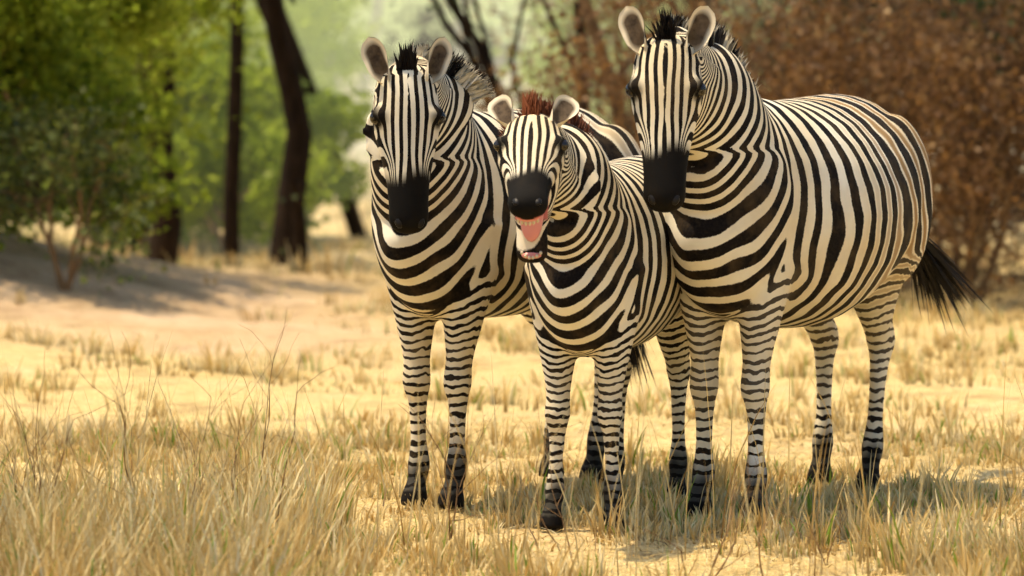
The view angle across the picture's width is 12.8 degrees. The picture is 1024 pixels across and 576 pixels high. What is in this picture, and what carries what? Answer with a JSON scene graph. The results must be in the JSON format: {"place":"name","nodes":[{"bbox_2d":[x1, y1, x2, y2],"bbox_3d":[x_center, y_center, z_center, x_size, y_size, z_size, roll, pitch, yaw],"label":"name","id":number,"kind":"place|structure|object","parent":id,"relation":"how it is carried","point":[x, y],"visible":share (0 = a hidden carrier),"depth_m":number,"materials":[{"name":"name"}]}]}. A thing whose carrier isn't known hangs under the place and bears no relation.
{"place":"outdoors","nodes":[
{"label":"outdoors","id":0,"kind":"place"},
{"bbox_2d":[0,67,1023,575],"bbox_3d":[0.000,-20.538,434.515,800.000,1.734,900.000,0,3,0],"label":"ground","id":1,"kind":"structure","parent":0,"point":[186,311],"depth_m":22.81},
{"bbox_2d":[0,420,63,487],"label":"weed","id":2,"kind":"object","parent":1,"relation":"on","point":[33,446],"visible":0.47,"depth_m":15.40,"materials":[{"name":"brown plant"}]},
{"bbox_2d":[0,371,86,499],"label":"dry twigs","id":3,"kind":"object","parent":1,"relation":"on","point":[26,441],"visible":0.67,"depth_m":14.02,"materials":[{"name":"brown plant"}]},
{"bbox_2d":[0,353,128,511],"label":"dry twigs","id":4,"kind":"object","parent":1,"relation":"on","point":[39,486],"visible":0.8,"depth_m":13.57,"materials":[{"name":"brown plant"}]},
{"bbox_2d":[7,0,136,50],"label":"foliage","id":5,"kind":"object","parent":1,"relation":"on","point":[42,25],"visible":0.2,"depth_m":29.14,"materials":[{"name":"green plant"}]},
{"bbox_2d":[0,85,175,295],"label":"bank scrub","id":6,"kind":"object","parent":1,"relation":"on","point":[68,145],"visible":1,"depth_m":26.71,"materials":[{"name":"green plant"}]},
{"bbox_2d":[0,0,185,165],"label":"foliage","id":7,"kind":"object","parent":1,"relation":"on","point":[96,88],"visible":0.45,"depth_m":28.08,"materials":[{"name":"green plant"}]},
{"bbox_2d":[0,25,195,247],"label":"foliage","id":8,"kind":"object","parent":1,"relation":"on","point":[136,144],"visible":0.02,"depth_m":36.95,"materials":[{"name":"green plant"}]},
{"bbox_2d":[0,0,211,242],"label":"foliage","id":9,"kind":"object","parent":1,"relation":"on","point":[26,17],"visible":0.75,"depth_m":27.74,"materials":[{"name":"green plant"}]},
{"bbox_2d":[0,0,221,257],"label":"foliage","id":10,"kind":"object","parent":1,"relation":"on","point":[157,10],"visible":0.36,"depth_m":29.23,"materials":[{"name":"green plant"}]},
{"bbox_2d":[66,331,157,497],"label":"dry twigs","id":11,"kind":"object","parent":1,"relation":"on","point":[123,420],"visible":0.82,"depth_m":13.62,"materials":[{"name":"brown plant"}]},
{"bbox_2d":[0,443,259,575],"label":"tall grass","id":12,"kind":"structure","parent":1,"relation":"on","point":[79,483],"depth_m":13.70,"materials":[{"name":"beige plant"}]},
{"bbox_2d":[1,0,265,221],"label":"foliage","id":13,"kind":"object","parent":1,"relation":"on","point":[205,9],"visible":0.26,"depth_m":31.31,"materials":[{"name":"green plant"}]},
{"bbox_2d":[62,33,220,177],"bbox_3d":[-4.702,-2.329,30.592,4.406,4.155,4.275,-3,4,-44],"label":"foliage","id":14,"kind":"object","parent":1,"relation":"on","point":[159,58],"visible":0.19,"depth_m":30.50,"materials":[{"name":"green plant"}]},
{"bbox_2d":[124,21,175,252],"bbox_3d":[-2.600,-3.817,36.008,3.514,7.328,5.044,2,3,30],"label":"tree","id":15,"kind":"object","parent":1,"relation":"on","point":[171,84],"visible":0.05,"depth_m":36.43,"materials":[{"name":"green plant"}]},
{"bbox_2d":[0,2,357,247],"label":"foliage","id":16,"kind":"object","parent":1,"relation":"on","point":[253,91],"visible":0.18,"depth_m":37.03,"materials":[{"name":"green plant"}]},
{"bbox_2d":[159,414,201,482],"bbox_3d":[-1.192,0.601,16.168,0.167,0.321,0.110,-1,3,-23],"label":"weed","id":17,"kind":"object","parent":1,"relation":"on","point":[188,445],"visible":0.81,"depth_m":16.17,"materials":[{"name":"brown plant"}]},
{"bbox_2d":[135,407,241,513],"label":"dry twigs","id":18,"kind":"object","parent":1,"relation":"on","point":[192,464],"visible":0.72,"depth_m":13.35,"materials":[{"name":"brown wood"}]},
{"bbox_2d":[0,418,392,575],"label":"grass","id":19,"kind":"structure","parent":1,"relation":"on","point":[188,528],"depth_m":13.01,"materials":[{"name":"beige plant"}]},
{"bbox_2d":[66,56,337,244],"bbox_3d":[-2.551,-1.119,37.997,1.938,1.904,2.451,1,3,27],"label":"bush","id":20,"kind":"object","parent":1,"relation":"on","point":[185,235],"visible":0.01,"depth_m":37.90,"materials":[{"name":"green plant"}]},
{"bbox_2d":[156,343,258,499],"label":"dry twigs","id":21,"kind":"object","parent":1,"relation":"on","point":[202,425],"visible":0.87,"depth_m":13.64,"materials":[{"name":"brown plant"}]},
{"bbox_2d":[110,101,331,251],"bbox_3d":[-2.406,-0.886,36.708,1.948,1.310,1.711,0,3,0],"label":"bush","id":22,"kind":"object","parent":1,"relation":"on","point":[263,158],"visible":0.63,"depth_m":36.40,"materials":[{"name":"green plant"}]},
{"bbox_2d":[193,351,303,499],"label":"dry twigs","id":23,"kind":"object","parent":1,"relation":"on","point":[244,440],"visible":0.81,"depth_m":13.83,"materials":[{"name":"brown plant"}]},
{"bbox_2d":[187,21,338,108],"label":"foliage","id":24,"kind":"object","parent":1,"relation":"on","point":[319,78],"visible":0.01,"depth_m":52.10,"materials":[{"name":"green plant"}]},
{"bbox_2d":[238,308,296,479],"bbox_3d":[-0.788,0.450,14.545,0.203,0.781,0.155,-1,3,-21],"label":"twig","id":25,"kind":"object","parent":1,"relation":"on","point":[268,390],"visible":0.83,"depth_m":14.53,"materials":[{"name":"brown plant"}]},
{"bbox_2d":[191,76,373,241],"bbox_3d":[-2.024,-0.992,38.803,1.888,1.829,1.962,-3,4,-43],"label":"foliage","id":26,"kind":"object","parent":1,"relation":"on","point":[333,122],"visible":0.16,"depth_m":38.61,"materials":[{"name":"green plant"}]},
{"bbox_2d":[255,0,311,264],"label":"tree","id":27,"kind":"object","parent":1,"relation":"on","point":[296,155],"visible":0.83,"depth_m":34.42,"materials":[{"name":"brown plant"}]},
{"bbox_2d":[177,0,389,195],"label":"foliage","id":28,"kind":"object","parent":1,"relation":"on","point":[311,21],"visible":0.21,"depth_m":52.30,"materials":[{"name":"green plant"}]},
{"bbox_2d":[254,354,331,524],"bbox_3d":[-0.676,0.526,13.948,0.199,0.689,0.408,-1,3,-17],"label":"twig","id":29,"kind":"object","parent":1,"relation":"on","point":[289,450],"visible":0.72,"depth_m":13.75,"materials":[{"name":"brown wood"}]},
{"bbox_2d":[263,180,340,272],"bbox_3d":[-1.496,-0.380,32.716,0.491,0.800,0.744,0,3,8],"label":"trunk","id":30,"kind":"object","parent":1,"relation":"on","point":[300,223],"visible":0.85,"depth_m":32.72,"materials":[{"name":"brown plant"}]},
{"bbox_2d":[285,9,366,238],"bbox_3d":[-2.697,-5.205,38.851,4.167,9.704,7.049,-3,4,-42],"label":"tree","id":31,"kind":"object","parent":1,"relation":"on","point":[353,221],"visible":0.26,"depth_m":39.14,"materials":[{"name":"brown plant"}]},
{"bbox_2d":[223,0,526,265],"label":"tree","id":32,"kind":"object","parent":1,"relation":"on","point":[231,233],"depth_m":33.97,"materials":[{"name":"brown wood"}]},
{"bbox_2d":[333,0,451,48],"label":"tree","id":33,"kind":"object","parent":1,"relation":"on","point":[365,14],"visible":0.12,"depth_m":117.33,"materials":[{"name":"green plant"}]},
{"bbox_2d":[333,0,513,57],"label":"tree","id":34,"kind":"object","parent":1,"relation":"on","point":[458,31],"visible":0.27,"depth_m":127.71,"materials":[{"name":"green plant"}]},
{"bbox_2d":[321,0,563,115],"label":"tree","id":35,"kind":"object","parent":1,"relation":"on","point":[365,78],"visible":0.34,"depth_m":103.90,"materials":[{"name":"green plant"}]},
{"bbox_2d":[326,0,565,102],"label":"tree","id":36,"kind":"object","parent":1,"relation":"on","point":[485,5],"visible":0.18,"depth_m":130.31,"materials":[{"name":"green plant"}]},
{"bbox_2d":[398,395,520,546],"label":"dry twigs","id":37,"kind":"object","parent":1,"relation":"on","point":[448,505],"visible":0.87,"depth_m":14.00,"materials":[{"name":"brown wood"}]},
{"bbox_2d":[361,37,656,510],"bbox_3d":[-0.037,-0.070,15.844,0.644,1.594,2.307,1,3,24],"label":"zebra","id":38,"kind":"object","parent":1,"relation":"on","point":[444,231],"visible":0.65,"depth_m":15.17,"materials":[{"name":"multicoloured"}]},
{"bbox_2d":[0,227,1023,441],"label":"grass","id":39,"kind":"structure","parent":1,"relation":"on","point":[920,373],"depth_m":22.11,"materials":[{"name":"beige plant"}]},
{"bbox_2d":[0,408,1023,575],"bbox_3d":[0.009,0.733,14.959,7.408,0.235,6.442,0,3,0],"label":"grass","id":40,"kind":"structure","parent":1,"relation":"on","point":[977,442],"depth_m":16.03,"materials":[{"name":"beige plant"}]},
{"bbox_2d":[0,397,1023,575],"bbox_3d":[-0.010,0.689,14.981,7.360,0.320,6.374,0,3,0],"label":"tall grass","id":41,"kind":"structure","parent":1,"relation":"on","point":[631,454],"depth_m":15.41,"materials":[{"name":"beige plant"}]},
{"bbox_2d":[0,329,1023,575],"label":"dry stalks","id":42,"kind":"object","parent":1,"relation":"on","point":[476,509],"visible":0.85,"depth_m":13.20,"materials":[{"name":"beige plant"}]},
{"bbox_2d":[15,150,1023,276],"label":"grass","id":43,"kind":"structure","parent":1,"relation":"on","point":[299,265],"depth_m":35.55,"materials":[{"name":"beige plant"}]},
{"bbox_2d":[465,396,585,572],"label":"dry twigs","id":44,"kind":"object","parent":1,"relation":"on","point":[551,487],"visible":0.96,"depth_m":13.57,"materials":[{"name":"brown wood"}]},
{"bbox_2d":[137,0,1023,264],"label":"tree","id":45,"kind":"object","parent":1,"relation":"on","point":[167,242],"depth_m":33.50,"materials":[{"name":"plant"}]},
{"bbox_2d":[488,86,690,531],"bbox_3d":[0.295,0.055,14.909,0.566,1.438,2.174,1,3,13],"label":"zebra","id":46,"kind":"object","parent":1,"relation":"on","point":[593,251],"visible":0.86,"depth_m":14.48,"materials":[{"name":"multicoloured"}]},
{"bbox_2d":[544,0,636,102],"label":"tree","id":47,"kind":"object","parent":1,"relation":"on","point":[546,42],"visible":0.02,"depth_m":99.99,"materials":[{"name":"green plant"}]},
{"bbox_2d":[491,0,768,133],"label":"tree","id":48,"kind":"object","parent":1,"relation":"on","point":[542,63],"visible":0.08,"depth_m":53.30,"materials":[{"name":"green plant"}]},
{"bbox_2d":[610,517,737,575],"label":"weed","id":49,"kind":"object","parent":1,"relation":"on","point":[671,543],"visible":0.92,"depth_m":13.05,"materials":[{"name":"brown plant"}]},
{"bbox_2d":[485,0,868,65],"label":"tree","id":50,"kind":"object","parent":1,"relation":"on","point":[721,3],"visible":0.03,"depth_m":40.91,"materials":[{"name":"brown plant"}]},
{"bbox_2d":[661,0,721,26],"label":"dry tree","id":51,"kind":"object","parent":1,"relation":"on","point":[718,11],"visible":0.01,"depth_m":34.82,"materials":[{"name":"brown plant"}]},
{"bbox_2d":[428,0,1008,123],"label":"tree","id":52,"kind":"object","parent":1,"relation":"on","point":[506,21],"visible":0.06,"depth_m":42.50,"materials":[{"name":"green plant"}]},
{"bbox_2d":[578,0,869,139],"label":"dry tree","id":53,"kind":"object","parent":1,"relation":"on","point":[591,23],"visible":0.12,"depth_m":29.63,"materials":[{"name":"brown plant"}]},
{"bbox_2d":[506,0,943,245],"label":"dry scrub","id":54,"kind":"object","parent":1,"relation":"on","point":[630,113],"visible":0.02,"depth_m":30.58,"materials":[{"name":"brown plant"}]},
{"bbox_2d":[474,0,983,304],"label":"dry scrub","id":55,"kind":"object","parent":1,"relation":"on","point":[592,73],"visible":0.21,"depth_m":28.61,"materials":[{"name":"brown plant"}]},
{"bbox_2d":[530,0,927,88],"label":"tree","id":56,"kind":"object","parent":1,"relation":"on","point":[602,30],"visible":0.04,"depth_m":45.85,"materials":[{"name":"brown plant"}]},
{"bbox_2d":[709,439,781,575],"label":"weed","id":57,"kind":"object","parent":1,"relation":"on","point":[731,548],"visible":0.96,"depth_m":13.28,"materials":[{"name":"beige plant"}]},
{"bbox_2d":[507,0,993,221],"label":"tree","id":58,"kind":"object","parent":1,"relation":"on","point":[532,7],"visible":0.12,"depth_m":39.55,"materials":[{"name":"brown plant"}]},
{"bbox_2d":[657,0,883,63],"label":"tree","id":59,"kind":"object","parent":1,"relation":"on","point":[762,1],"visible":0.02,"depth_m":56.45,"materials":[{"name":"brown plant"}]},
{"bbox_2d":[737,450,814,575],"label":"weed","id":60,"kind":"object","parent":1,"relation":"on","point":[759,544],"visible":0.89,"depth_m":13.25,"materials":[{"name":"brown plant"}]},
{"bbox_2d":[618,6,994,520],"bbox_3d":[0.976,-0.108,15.586,0.742,1.698,2.900,1,3,23],"label":"zebra","id":61,"kind":"object","parent":1,"relation":"on","point":[812,215],"visible":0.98,"depth_m":14.92,"materials":[{"name":"multicoloured"}]},
{"bbox_2d":[752,459,869,564],"bbox_3d":[0.904,0.696,13.811,0.368,0.364,0.228,2,4,38],"label":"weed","id":62,"kind":"object","parent":1,"relation":"on","point":[810,518],"visible":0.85,"depth_m":13.78,"materials":[{"name":"beige plant"}]},
{"bbox_2d":[605,0,1023,250],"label":"dry scrub","id":63,"kind":"object","parent":1,"relation":"on","point":[922,18],"visible":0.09,"depth_m":30.34,"materials":[{"name":"brown plant"}]},
{"bbox_2d":[791,484,849,575],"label":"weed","id":64,"kind":"object","parent":1,"relation":"on","point":[812,543],"visible":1,"depth_m":12.24,"materials":[{"name":"beige plant"}]},
{"bbox_2d":[638,0,1023,305],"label":"dry scrub","id":65,"kind":"object","parent":1,"relation":"on","point":[900,62],"visible":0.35,"depth_m":28.28,"materials":[{"name":"brown plant"}]},
{"bbox_2d":[753,0,1023,307],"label":"dry scrub","id":66,"kind":"object","parent":1,"relation":"on","point":[966,70],"visible":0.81,"depth_m":28.27,"materials":[{"name":"brown plant"}]},
{"bbox_2d":[767,14,1023,222],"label":"olive bush","id":67,"kind":"object","parent":1,"relation":"on","point":[1012,209],"depth_m":43.96,"materials":[{"name":"brown plant"}]},
{"bbox_2d":[793,0,1023,279],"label":"dry scrub","id":68,"kind":"object","parent":1,"relation":"on","point":[1005,254],"visible":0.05,"depth_m":31.97,"materials":[{"name":"brown plant"}]},
{"bbox_2d":[824,485,1023,575],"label":"grass","id":69,"kind":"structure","parent":1,"relation":"on","point":[894,534],"depth_m":13.55,"materials":[{"name":"beige plant"}]},
{"bbox_2d":[902,4,1023,256],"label":"dry scrub","id":70,"kind":"object","parent":1,"relation":"on","point":[1013,223],"visible":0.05,"depth_m":31.23,"materials":[{"name":"brown plant"}]},
{"bbox_2d":[911,0,1021,142],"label":"dry tree","id":71,"kind":"object","parent":1,"relation":"on","point":[937,1],"visible":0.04,"depth_m":31.15,"materials":[{"name":"brown plant"}]},
{"bbox_2d":[914,0,1023,308],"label":"dry scrub","id":72,"kind":"object","parent":1,"relation":"on","point":[1010,29],"visible":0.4,"depth_m":28.51,"materials":[{"name":"brown plant"}]},
{"bbox_2d":[937,1,1023,288],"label":"dry scrub","id":73,"kind":"object","parent":1,"relation":"on","point":[1009,252],"visible":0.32,"depth_m":30.07,"materials":[{"name":"brown plant"}]},
{"bbox_2d":[984,0,1023,125],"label":"dry tree","id":74,"kind":"object","parent":1,"relation":"on","point":[996,22],"visible":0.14,"depth_m":30.58,"materials":[{"name":"brown plant"}]},
{"bbox_2d":[985,442,1023,478],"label":"weed","id":75,"kind":"object","parent":1,"relation":"on","point":[1008,468],"visible":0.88,"depth_m":13.70,"materials":[{"name":"beige plant"}]},
{"bbox_2d":[44,418,1018,575],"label":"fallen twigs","id":76,"kind":"object","parent":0,"point":[539,497],"visible":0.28,"depth_m":15.31,"materials":[{"name":"brown wood"}]},
{"bbox_2d":[298,0,986,66],"label":"sky","id":77,"kind":"structure","parent":0,"point":[420,38],"materials":[{"name":"white"}]}
]}

